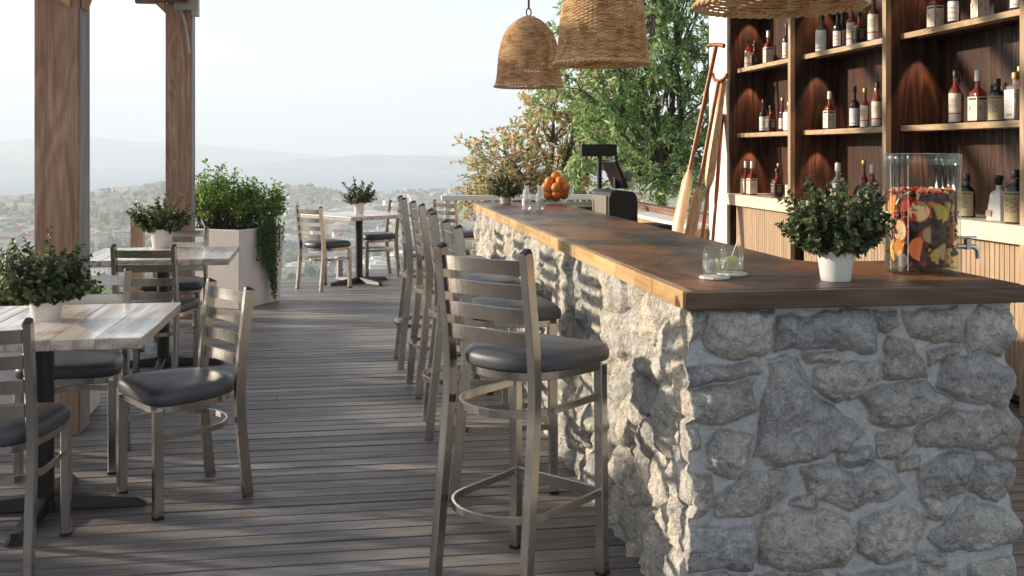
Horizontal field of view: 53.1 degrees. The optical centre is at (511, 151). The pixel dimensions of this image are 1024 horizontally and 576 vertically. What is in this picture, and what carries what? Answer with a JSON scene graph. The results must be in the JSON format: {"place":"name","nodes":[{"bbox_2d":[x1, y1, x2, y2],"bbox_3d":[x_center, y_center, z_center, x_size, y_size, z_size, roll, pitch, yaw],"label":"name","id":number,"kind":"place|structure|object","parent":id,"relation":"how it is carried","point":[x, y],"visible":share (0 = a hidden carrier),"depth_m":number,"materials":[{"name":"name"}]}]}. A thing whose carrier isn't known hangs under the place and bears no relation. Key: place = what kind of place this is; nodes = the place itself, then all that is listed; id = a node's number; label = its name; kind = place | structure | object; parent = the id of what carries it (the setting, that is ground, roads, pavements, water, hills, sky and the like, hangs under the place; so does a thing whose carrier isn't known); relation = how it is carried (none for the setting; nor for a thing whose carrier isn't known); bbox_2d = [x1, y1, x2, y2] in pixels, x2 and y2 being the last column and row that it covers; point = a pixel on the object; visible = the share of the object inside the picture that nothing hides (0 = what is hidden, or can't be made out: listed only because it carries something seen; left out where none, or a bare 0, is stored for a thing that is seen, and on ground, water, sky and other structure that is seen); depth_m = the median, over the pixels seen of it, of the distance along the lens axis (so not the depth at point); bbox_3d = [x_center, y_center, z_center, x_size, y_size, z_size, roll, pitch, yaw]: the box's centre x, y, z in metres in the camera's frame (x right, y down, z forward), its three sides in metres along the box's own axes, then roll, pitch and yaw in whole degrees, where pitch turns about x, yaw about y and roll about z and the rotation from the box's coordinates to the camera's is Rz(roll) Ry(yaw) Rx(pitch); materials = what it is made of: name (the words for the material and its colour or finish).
{"place":"outdoors","nodes":[
{"label":"outdoors","id":0,"kind":"place"},
{"bbox_2d":[0,166,698,195],"bbox_3d":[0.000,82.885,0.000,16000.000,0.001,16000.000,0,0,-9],"label":"sea","id":1,"kind":"structure","parent":0,"point":[17,183],"depth_m":3202.87,"materials":[{"name":"blue liquid"}]},
{"bbox_2d":[0,137,708,279],"bbox_3d":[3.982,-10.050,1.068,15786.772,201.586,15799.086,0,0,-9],"label":"ground","id":2,"kind":"structure","parent":0,"point":[16,155],"depth_m":5058.37,"materials":[{"name":"grey"}]},
{"bbox_2d":[0,231,28,243],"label":"house","id":3,"kind":"structure","parent":2,"relation":"on","point":[17,236],"depth_m":866.00,"materials":[{"name":"grey"}]},
{"bbox_2d":[90,232,108,245],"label":"house","id":4,"kind":"structure","parent":2,"relation":"on","point":[96,238],"depth_m":851.07,"materials":[{"name":"beige"}]},
{"bbox_2d":[90,267,110,275],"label":"house","id":5,"kind":"structure","parent":2,"relation":"on","point":[100,270],"depth_m":616.03,"materials":[{"name":"white"}]},
{"bbox_2d":[114,230,129,242],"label":"house","id":6,"kind":"structure","parent":2,"relation":"on","point":[122,235],"depth_m":885.33,"materials":[{"name":"beige"}]},
{"bbox_2d":[0,183,495,278],"bbox_3d":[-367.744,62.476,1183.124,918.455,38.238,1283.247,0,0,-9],"label":"woodland","id":7,"kind":"object","parent":2,"relation":"on","point":[289,256],"visible":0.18,"depth_m":1188.42,"materials":[{"name":"plant"}]},
{"bbox_2d":[282,242,306,255],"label":"house","id":8,"kind":"structure","parent":2,"relation":"on","point":[293,246],"depth_m":766.95,"materials":[{"name":"grey"}]},
{"bbox_2d":[285,262,304,278],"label":"house","id":9,"kind":"structure","parent":2,"relation":"on","point":[291,267],"depth_m":627.39,"materials":[{"name":"white"}]},
{"bbox_2d":[302,252,320,269],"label":"house","id":10,"kind":"structure","parent":2,"relation":"on","point":[317,265],"depth_m":679.53,"materials":[{"name":"beige"}]},
{"bbox_2d":[328,222,347,232],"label":"house","id":11,"kind":"structure","parent":2,"relation":"on","point":[336,226],"depth_m":961.91,"materials":[{"name":"white"}]},
{"bbox_2d":[369,260,386,268],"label":"house","id":12,"kind":"structure","parent":2,"relation":"on","point":[377,264],"depth_m":634.01,"materials":[{"name":"white"}]},
{"bbox_2d":[363,256,395,269],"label":"house","id":13,"kind":"structure","parent":2,"relation":"on","point":[392,261],"depth_m":664.39,"materials":[{"name":"white"}]},
{"bbox_2d":[443,134,583,230],"bbox_3d":[0.032,1.499,14.810,2.061,3.574,1.479,0,0,-9],"label":"autumn shrub","id":14,"kind":"object","parent":2,"relation":"on","point":[481,188],"visible":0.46,"depth_m":14.65,"materials":[{"name":"yellow plant"}]},
{"bbox_2d":[451,3,701,225],"bbox_3d":[1.109,0.303,15.645,4.009,5.968,2.346,0,0,-31],"label":"autumn tree","id":15,"kind":"object","parent":2,"relation":"on","point":[516,138],"visible":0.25,"depth_m":15.18,"materials":[{"name":"yellow plant"}]},
{"bbox_2d":[516,0,708,211],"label":"green tree","id":16,"kind":"object","parent":2,"relation":"on","point":[661,148],"visible":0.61,"depth_m":13.83,"materials":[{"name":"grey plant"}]},
{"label":"deck frame","id":17,"kind":"structure","parent":2,"relation":"on","visible":0},
{"bbox_2d":[0,267,1023,575],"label":"deck","id":18,"kind":"structure","parent":17,"relation":"on","point":[342,455],"depth_m":4.32,"materials":[{"name":"grey wood"}]},
{"bbox_2d":[0,317,72,575],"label":"dining chair","id":19,"kind":"object","parent":18,"relation":"on","point":[30,425],"visible":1,"depth_m":3.35,"materials":[{"name":"silver metal"}]},
{"bbox_2d":[0,272,120,413],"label":"planter","id":20,"kind":"object","parent":18,"relation":"on","point":[7,375],"visible":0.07,"depth_m":5.32,"materials":[{"name":"white plant"}]},
{"bbox_2d":[13,268,131,475],"bbox_3d":[-1.937,0.963,4.557,0.430,0.848,0.432,0,0,-9],"label":"dining chair","id":21,"kind":"object","parent":18,"relation":"on","point":[77,369],"visible":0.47,"depth_m":4.41,"materials":[{"name":"silver metal"}]},
{"bbox_2d":[0,302,180,545],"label":"table","id":22,"kind":"object","parent":18,"relation":"on","point":[107,326],"visible":0.78,"depth_m":3.93,"materials":[{"name":"grey wood"}]},
{"bbox_2d":[0,225,101,321],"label":"potted plant","id":23,"kind":"object","parent":22,"relation":"on","point":[46,289],"visible":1,"depth_m":3.92,"materials":[{"name":"green plant"}]},
{"bbox_2d":[34,0,199,435],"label":"pergola","id":24,"kind":"object","parent":18,"relation":"on","point":[62,117],"visible":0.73,"depth_m":5.00,"materials":[{"name":"brown wood"}]},
{"bbox_2d":[130,212,144,291],"bbox_3d":[-3.518,0.975,9.620,0.120,0.820,0.120,0,0,-9],"label":"pale timber bollard","id":25,"kind":"object","parent":18,"relation":"on","point":[137,237],"visible":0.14,"depth_m":9.57,"materials":[{"name":"brown wood"}]},
{"bbox_2d":[110,244,199,384],"bbox_3d":[-2.160,0.963,6.207,0.430,0.848,0.432,0,0,1],"label":"dining chair","id":26,"kind":"object","parent":18,"relation":"on","point":[189,305],"visible":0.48,"depth_m":6.02,"materials":[{"name":"silver metal"}]},
{"bbox_2d":[90,246,238,370],"bbox_3d":[-2.258,1.019,6.630,0.889,0.730,0.860,0,0,-11],"label":"table","id":27,"kind":"object","parent":18,"relation":"on","point":[204,255],"visible":0.73,"depth_m":6.59,"materials":[{"name":"black"}]},
{"bbox_2d":[124,188,196,247],"bbox_3d":[-2.411,0.450,7.022,0.445,0.409,0.431,0,0,-33],"label":"potted plant","id":28,"kind":"object","parent":27,"relation":"on","point":[160,225],"visible":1,"depth_m":6.95,"materials":[{"name":"green plant"}]},
{"bbox_2d":[139,225,208,351],"bbox_3d":[-2.403,0.963,7.318,0.430,0.848,0.432,0,0,-6],"label":"dining chair","id":29,"kind":"object","parent":18,"relation":"on","point":[195,285],"visible":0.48,"depth_m":7.47,"materials":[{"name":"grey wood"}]},
{"bbox_2d":[116,278,254,520],"bbox_3d":[-1.318,0.963,4.127,0.431,0.848,0.430,0,0,-40],"label":"dining chair","id":30,"kind":"object","parent":18,"relation":"on","point":[159,395],"visible":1,"depth_m":4.09,"materials":[{"name":"silver metal"}]},
{"bbox_2d":[195,158,289,308],"bbox_3d":[-2.611,0.720,9.451,1.019,1.330,0.929,0,0,23],"label":"tall planter","id":31,"kind":"object","parent":18,"relation":"on","point":[255,264],"visible":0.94,"depth_m":9.24,"materials":[{"name":"plant"}]},
{"bbox_2d":[295,205,351,291],"bbox_3d":[-1.921,0.963,10.426,0.430,0.848,0.432,0,0,38],"label":"dining chair","id":32,"kind":"object","parent":18,"relation":"on","point":[322,244],"visible":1,"depth_m":10.31,"materials":[{"name":"beige wood"}]},
{"bbox_2d":[300,210,410,285],"bbox_3d":[-1.622,1.019,10.860,0.860,0.730,0.889,0,0,43],"label":"table","id":33,"kind":"object","parent":18,"relation":"on","point":[358,219],"visible":0.88,"depth_m":10.82,"materials":[{"name":"black"}]},
{"bbox_2d":[339,176,377,213],"bbox_3d":[-1.607,0.457,10.931,0.376,0.396,0.371,0,0,-40],"label":"potted plant","id":34,"kind":"object","parent":33,"relation":"on","point":[361,197],"visible":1,"depth_m":10.88,"materials":[{"name":"green plant"}]},
{"bbox_2d":[363,199,400,276],"bbox_3d":[-1.494,0.963,11.448,0.431,0.848,0.430,0,0,-24],"label":"dining chair","id":35,"kind":"object","parent":18,"relation":"on","point":[386,236],"visible":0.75,"depth_m":11.34,"materials":[{"name":"beige wood"}]},
{"bbox_2d":[394,195,469,369],"bbox_3d":[-0.532,0.838,6.739,0.482,1.098,0.430,0,0,-10],"label":"bar stool","id":36,"kind":"object","parent":18,"relation":"on","point":[401,321],"visible":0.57,"depth_m":6.53,"materials":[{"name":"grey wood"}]},
{"bbox_2d":[405,200,493,398],"bbox_3d":[-0.364,0.838,5.994,0.482,1.098,0.430,0,0,-14],"label":"bar stool","id":37,"kind":"object","parent":18,"relation":"on","point":[426,264],"visible":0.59,"depth_m":5.84,"materials":[{"name":"silver metal"}]},
{"bbox_2d":[433,199,474,248],"bbox_3d":[-0.619,0.963,11.643,0.431,0.848,0.430,0,0,-45],"label":"dining chair","id":38,"kind":"object","parent":18,"relation":"on","point":[468,235],"visible":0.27,"depth_m":11.49,"materials":[{"name":"grey wood"}]},
{"bbox_2d":[422,208,520,440],"bbox_3d":[-0.210,0.838,5.131,0.482,1.098,0.430,0,0,-7],"label":"bar stool","id":39,"kind":"object","parent":18,"relation":"on","point":[432,376],"visible":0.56,"depth_m":4.96,"materials":[{"name":"silver metal"}]},
{"bbox_2d":[435,219,560,501],"bbox_3d":[-0.064,0.838,4.291,0.482,1.098,0.430,0,0,-12],"label":"bar stool","id":40,"kind":"object","parent":18,"relation":"on","point":[549,313],"visible":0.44,"depth_m":4.13,"materials":[{"name":"silver metal"}]},
{"bbox_2d":[441,194,591,217],"bbox_3d":[0.170,0.955,12.529,2.070,0.860,0.100,0,0,-9],"label":"white handrail","id":41,"kind":"object","parent":18,"relation":"on","point":[447,199],"visible":0.42,"depth_m":12.41,"materials":[{"name":"white metal"}]},
{"bbox_2d":[428,242,609,575],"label":"bar stool","id":42,"kind":"object","parent":18,"relation":"on","point":[532,356],"visible":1,"depth_m":3.24,"materials":[{"name":"silver metal"}]},
{"bbox_2d":[638,202,708,238],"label":"bench wall","id":43,"kind":"structure","parent":18,"relation":"on","point":[649,212],"depth_m":11.61,"materials":[{"name":"white wood"}]},
{"bbox_2d":[672,42,725,232],"bbox_3d":[1.661,0.170,9.527,0.638,2.400,0.186,0,0,-12],"label":"oar","id":44,"kind":"object","parent":18,"relation":"on","point":[682,204],"visible":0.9,"depth_m":9.50,"materials":[{"name":"brown wood"}]},
{"bbox_2d":[685,73,728,235],"bbox_3d":[1.740,0.309,9.518,0.587,2.118,0.175,0,0,-30],"label":"oar","id":45,"kind":"object","parent":18,"relation":"on","point":[693,215],"visible":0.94,"depth_m":9.49,"materials":[{"name":"brown wood"}]},
{"bbox_2d":[700,81,725,237],"bbox_3d":[1.827,0.332,9.484,0.486,2.018,0.164,0,0,-44],"label":"oar","id":46,"kind":"object","parent":18,"relation":"on","point":[711,160],"visible":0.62,"depth_m":9.54,"materials":[{"name":"brown wood"}]},
{"bbox_2d":[711,113,723,240],"bbox_3d":[1.881,0.490,9.472,0.038,1.729,0.541,0,0,29],"label":"oar","id":47,"kind":"object","parent":18,"relation":"on","point":[716,192],"visible":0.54,"depth_m":9.51,"materials":[{"name":"brown wood"}]},
{"bbox_2d":[709,1,728,243],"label":"white column","id":48,"kind":"structure","parent":18,"relation":"on","point":[718,29],"depth_m":9.74,"materials":[{"name":"paint"}]},
{"bbox_2d":[472,202,1023,575],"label":"bar counter","id":49,"kind":"object","parent":18,"relation":"on","point":[770,415],"visible":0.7,"depth_m":3.02,"materials":[{"name":"stone"}]},
{"bbox_2d":[487,175,522,203],"bbox_3d":[-0.053,0.284,7.843,0.268,0.222,0.287,0,0,-9],"label":"potted plant","id":50,"kind":"object","parent":49,"relation":"on","point":[503,190],"visible":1,"depth_m":7.79,"materials":[{"name":"green plant"}]},
{"bbox_2d":[699,274,729,279],"bbox_3d":[0.632,0.390,3.192,0.098,0.008,0.093,0,0,-38],"label":"coaster","id":51,"kind":"object","parent":49,"relation":"on","point":[715,277],"visible":0.98,"depth_m":3.17,"materials":[{"name":"stone"}]},
{"bbox_2d":[717,271,747,276],"bbox_3d":[0.705,0.390,3.274,0.093,0.008,0.098,0,0,27],"label":"coaster","id":52,"kind":"object","parent":49,"relation":"on","point":[738,274],"visible":0.83,"depth_m":3.25,"materials":[{"name":"stone"}]},
{"bbox_3d":[0.704,0.341,3.279,0.077,0.088,0.077,0,0,-9],"label":"drinking glass","id":53,"kind":"object","parent":52,"relation":"on","visible":0},
{"bbox_2d":[725,256,737,268],"bbox_3d":[0.702,0.352,3.269,0.043,0.043,0.007,18,-16,1],"label":"lemon slice","id":54,"kind":"object","parent":53,"relation":"in","point":[731,262],"visible":1,"depth_m":3.27,"materials":[{"name":"yellow food"}]},
{"bbox_2d":[774,172,896,281],"bbox_3d":[0.994,0.227,3.151,0.361,0.335,0.354,0,0,-9],"label":"potted plant","id":55,"kind":"object","parent":49,"relation":"on","point":[834,234],"visible":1,"depth_m":3.09,"materials":[{"name":"green plant"}]},
{"bbox_2d":[884,153,980,275],"bbox_3d":[1.361,0.200,3.350,0.273,0.390,0.239,0,0,36],"label":"drink dispenser","id":56,"kind":"object","parent":49,"relation":"on","point":[967,244],"visible":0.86,"depth_m":3.35,"materials":[{"name":"clear glass"}]},
{"bbox_2d":[888,195,897,218],"bbox_3d":[1.249,0.176,3.361,0.009,0.078,0.039,0,10,-15],"label":"orange slice","id":57,"kind":"object","parent":56,"relation":"in","point":[892,206],"visible":0.91,"depth_m":3.35,"materials":[{"name":"orange food"}]},
{"bbox_2d":[893,218,908,242],"bbox_3d":[1.261,0.255,3.320,0.010,0.078,0.077,0,-10,-12],"label":"apple slice","id":58,"kind":"object","parent":56,"relation":"in","point":[902,227],"visible":0.93,"depth_m":3.31,"materials":[{"name":"beige food"}]},
{"bbox_2d":[898,253,911,266],"bbox_3d":[1.268,0.349,3.307,0.017,0.042,0.043,0,0,-24],"label":"plum","id":59,"kind":"object","parent":56,"relation":"in","point":[904,260],"visible":1,"depth_m":3.30,"materials":[{"name":"grey food"}]},
{"bbox_2d":[909,237,922,260],"bbox_3d":[1.293,0.306,3.281,0.039,0.078,0.009,11,5,26],"label":"grapefruit slice","id":60,"kind":"object","parent":56,"relation":"in","point":[915,247],"visible":1,"depth_m":3.27,"materials":[{"name":"orange food"}]},
{"bbox_2d":[907,200,931,222],"bbox_3d":[1.303,0.190,3.276,0.074,0.073,0.009,0,0,32],"label":"apple slice","id":61,"kind":"object","parent":56,"relation":"in","point":[920,214],"visible":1,"depth_m":3.27,"materials":[{"name":"beige food"}]},
{"bbox_2d":[887,191,958,270],"bbox_3d":[1.348,0.256,3.361,0.225,0.255,0.217,0,0,-9],"label":"soaked fruit","id":62,"kind":"object","parent":56,"relation":"in","point":[939,236],"visible":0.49,"depth_m":3.28,"materials":[{"name":"multicoloured food"}]},
{"bbox_2d":[889,186,956,195],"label":"fruit chips","id":63,"kind":"object","parent":56,"relation":"in","point":[918,191],"visible":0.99,"depth_m":3.31,"materials":[{"name":"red food"}]},
{"bbox_2d":[921,226,930,243],"bbox_3d":[1.320,0.265,3.266,0.029,0.059,0.009,0,0,1],"label":"apple slice","id":64,"kind":"object","parent":56,"relation":"in","point":[926,234],"visible":1,"depth_m":3.26,"materials":[{"name":"beige food"}]},
{"bbox_2d":[933,204,947,222],"bbox_3d":[1.367,0.194,3.263,0.035,0.071,0.009,-20,-2,6],"label":"lemon wedge","id":65,"kind":"object","parent":56,"relation":"in","point":[940,210],"visible":1,"depth_m":3.26,"materials":[{"name":"yellow food"}]},
{"bbox_2d":[726,0,1023,416],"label":"liquor shelf","id":66,"kind":"object","parent":18,"relation":"on","point":[909,60],"visible":0.36,"depth_m":6.79,"materials":[{"name":"brown wood"}]},
{"bbox_2d":[740,161,747,193],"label":"bottle","id":67,"kind":"object","parent":66,"relation":"on","point":[743,183],"visible":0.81,"depth_m":9.38,"materials":[{"name":"red"}]},
{"bbox_2d":[744,38,751,67],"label":"bottle","id":68,"kind":"object","parent":66,"relation":"on","point":[747,51],"visible":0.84,"depth_m":9.56,"materials":[{"name":"brown glass"}]},
{"bbox_2d":[746,161,756,194],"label":"bottle","id":69,"kind":"object","parent":66,"relation":"on","point":[751,183],"visible":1,"depth_m":9.22,"materials":[{"name":"brown"}]},
{"bbox_2d":[749,43,758,65],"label":"bottle","id":70,"kind":"object","parent":66,"relation":"on","point":[753,57],"visible":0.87,"depth_m":9.34,"materials":[{"name":"brown glass"}]},
{"bbox_2d":[736,206,787,258],"bbox_3d":[2.186,0.898,8.891,0.022,0.814,1.227,0,0,-9],"label":"slatted door","id":71,"kind":"structure","parent":66,"relation":"in","point":[756,230],"depth_m":8.91,"materials":[{"name":"beige wood"}]},
{"bbox_2d":[759,99,766,131],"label":"bottle","id":72,"kind":"object","parent":66,"relation":"on","point":[763,113],"visible":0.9,"depth_m":9.15,"materials":[{"name":"black"}]},
{"bbox_2d":[763,31,772,62],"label":"bottle","id":73,"kind":"object","parent":66,"relation":"on","point":[768,52],"visible":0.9,"depth_m":9.03,"materials":[{"name":"brown"}]},
{"bbox_2d":[764,105,776,131],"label":"bottle","id":74,"kind":"object","parent":66,"relation":"on","point":[770,122],"visible":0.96,"depth_m":8.98,"materials":[{"name":"brown glass"}]},
{"bbox_2d":[770,168,782,197],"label":"bottle","id":75,"kind":"object","parent":66,"relation":"on","point":[776,187],"visible":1,"depth_m":8.66,"materials":[{"name":"brown glass"}]},
{"bbox_2d":[782,23,787,58],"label":"bottle","id":76,"kind":"object","parent":66,"relation":"on","point":[785,47],"visible":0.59,"depth_m":8.68,"materials":[{"name":"black"}]},
{"bbox_2d":[815,15,827,51],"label":"bottle","id":77,"kind":"object","parent":66,"relation":"on","point":[821,37],"visible":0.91,"depth_m":7.99,"materials":[{"name":"green"}]},
{"bbox_2d":[823,91,835,128],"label":"bottle","id":78,"kind":"object","parent":66,"relation":"on","point":[829,116],"visible":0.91,"depth_m":7.87,"materials":[{"name":"brown"}]},
{"bbox_2d":[833,12,841,47],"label":"bottle","id":79,"kind":"object","parent":66,"relation":"on","point":[837,34],"visible":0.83,"depth_m":7.70,"materials":[{"name":"black"}]},
{"bbox_2d":[804,241,881,261],"bbox_3d":[2.413,0.898,7.451,0.022,0.814,1.272,0,0,-9],"label":"slatted door","id":80,"kind":"structure","parent":66,"relation":"in","point":[872,255],"depth_m":7.06,"materials":[{"name":"beige wood"}]},
{"bbox_2d":[846,10,856,45],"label":"bottle","id":81,"kind":"object","parent":66,"relation":"on","point":[851,21],"visible":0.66,"depth_m":7.57,"materials":[{"name":"brown"}]},
{"bbox_2d":[849,86,859,127],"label":"bottle","id":82,"kind":"object","parent":66,"relation":"on","point":[854,115],"visible":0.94,"depth_m":7.49,"materials":[{"name":"black"}]},
{"bbox_2d":[852,12,865,43],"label":"bottle","id":83,"kind":"object","parent":66,"relation":"on","point":[859,32],"visible":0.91,"depth_m":7.40,"materials":[{"name":"brown glass"}]},
{"bbox_2d":[859,160,868,200],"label":"bottle","id":84,"kind":"object","parent":66,"relation":"on","point":[863,178],"visible":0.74,"depth_m":7.22,"materials":[{"name":"red glass"}]},
{"bbox_2d":[860,88,868,127],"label":"bottle","id":85,"kind":"object","parent":66,"relation":"on","point":[864,113],"visible":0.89,"depth_m":7.34,"materials":[{"name":"brown"}]},
{"bbox_2d":[865,164,878,203],"bbox_3d":[2.504,0.237,7.115,0.073,0.301,0.083,0,0,-4],"label":"bottle","id":86,"kind":"object","parent":66,"relation":"on","point":[871,181],"visible":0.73,"depth_m":7.10,"materials":[{"name":"brown glass"}]},
{"bbox_2d":[868,0,878,40],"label":"bottle","id":87,"kind":"object","parent":66,"relation":"on","point":[873,23],"visible":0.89,"depth_m":7.17,"materials":[{"name":"brown"}]},
{"bbox_2d":[872,82,881,126],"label":"bottle","id":88,"kind":"object","parent":66,"relation":"on","point":[877,110],"visible":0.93,"depth_m":7.12,"materials":[{"name":"brown"}]},
{"bbox_2d":[927,0,943,27],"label":"bottle","id":89,"kind":"object","parent":66,"relation":"on","point":[935,13],"visible":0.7,"depth_m":6.43,"materials":[{"name":"white paper"}]},
{"bbox_2d":[948,0,960,23],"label":"bottle","id":90,"kind":"object","parent":66,"relation":"on","point":[954,10],"visible":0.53,"depth_m":6.24,"materials":[{"name":"white paper"}]},
{"bbox_2d":[949,70,961,122],"bbox_3d":[2.688,-0.334,6.206,0.076,0.321,0.076,0,0,-14],"label":"bottle","id":91,"kind":"object","parent":66,"relation":"on","point":[955,103],"visible":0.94,"depth_m":6.18,"materials":[{"name":"brown"}]},
{"bbox_2d":[957,174,975,217],"bbox_3d":[2.705,0.258,6.094,0.100,0.258,0.100,0,0,-6],"label":"bottle","id":92,"kind":"object","parent":66,"relation":"on","point":[967,199],"visible":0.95,"depth_m":6.05,"materials":[{"name":"black"}]},
{"bbox_2d":[968,70,986,121],"bbox_3d":[2.745,-0.328,6.035,0.075,0.310,0.085,0,0,-15],"label":"bottle","id":93,"kind":"object","parent":66,"relation":"on","point":[977,104],"visible":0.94,"depth_m":6.00,"materials":[{"name":"brown"}]},
{"bbox_2d":[971,0,988,18],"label":"bottle","id":94,"kind":"object","parent":66,"relation":"on","point":[979,8],"visible":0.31,"depth_m":5.97,"materials":[{"name":"white"}]},
{"bbox_2d":[943,237,1019,395],"bbox_3d":[2.635,0.898,6.036,0.022,0.814,1.228,0,0,-9],"label":"slatted door","id":95,"kind":"structure","parent":66,"relation":"in","point":[998,260],"depth_m":5.63,"materials":[{"name":"beige wood"}]},
{"bbox_2d":[985,175,1003,220],"bbox_3d":[2.751,0.260,5.793,0.116,0.256,0.159,0,0,3],"label":"bottle","id":96,"kind":"object","parent":66,"relation":"on","point":[995,211],"visible":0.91,"depth_m":5.76,"materials":[{"name":"white glass"}]},
{"bbox_2d":[988,78,1005,121],"bbox_3d":[2.773,-0.297,5.855,0.096,0.247,0.096,0,0,-5],"label":"bottle","id":97,"kind":"object","parent":66,"relation":"on","point":[996,103],"visible":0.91,"depth_m":5.82,"materials":[{"name":"black"}]},
{"bbox_2d":[1004,169,1019,223],"bbox_3d":[2.730,0.241,5.551,0.114,0.294,0.114,0,0,-11],"label":"bottle","id":98,"kind":"object","parent":66,"relation":"on","point":[1012,202],"visible":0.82,"depth_m":5.52,"materials":[{"name":"black"}]},
{"bbox_2d":[1004,72,1019,118],"bbox_3d":[2.783,-0.307,5.662,0.079,0.268,0.089,0,0,-11],"label":"bottle","id":99,"kind":"object","parent":66,"relation":"on","point":[1008,104],"visible":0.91,"depth_m":5.64,"materials":[{"name":"grey"}]},
{"bbox_2d":[0,0,708,157],"label":"sky","id":100,"kind":"structure","parent":0,"point":[336,78],"materials":[{"name":"white"}]},
{"bbox_3d":[0.470,-1.722,5.313,0.100,0.045,5.550,0,0,-9],"label":"pendant beam","id":101,"kind":"object","parent":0,"visible":0},
{"bbox_2d":[493,0,563,89],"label":"pendant lamp","id":102,"kind":"object","parent":101,"relation":"hanging from","point":[521,34],"visible":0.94,"depth_m":7.35,"materials":[{"name":"wicker"}]},
{"bbox_2d":[553,0,652,68],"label":"pendant lamp","id":103,"kind":"object","parent":101,"relation":"hanging from","point":[603,41],"visible":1,"depth_m":5.17,"materials":[{"name":"brown wicker"}]},
{"bbox_2d":[692,0,871,18],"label":"pendant lamp","id":104,"kind":"object","parent":101,"relation":"hanging from","point":[699,5],"visible":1,"depth_m":3.29,"materials":[{"name":"brown wicker"}]},
{"bbox_3d":[0.802,0.986,6.742,0.440,0.799,1.270,0,0,-9],"label":"under bar cupboard","id":105,"kind":"object","parent":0,"visible":0},
{"bbox_2d":[580,144,671,229],"bbox_3d":[0.775,0.265,6.947,0.488,0.640,0.535,0,0,-17],"label":"cash register","id":106,"kind":"object","parent":105,"relation":"on","point":[619,203],"visible":0.74,"depth_m":6.78,"materials":[{"name":"black plastic"}]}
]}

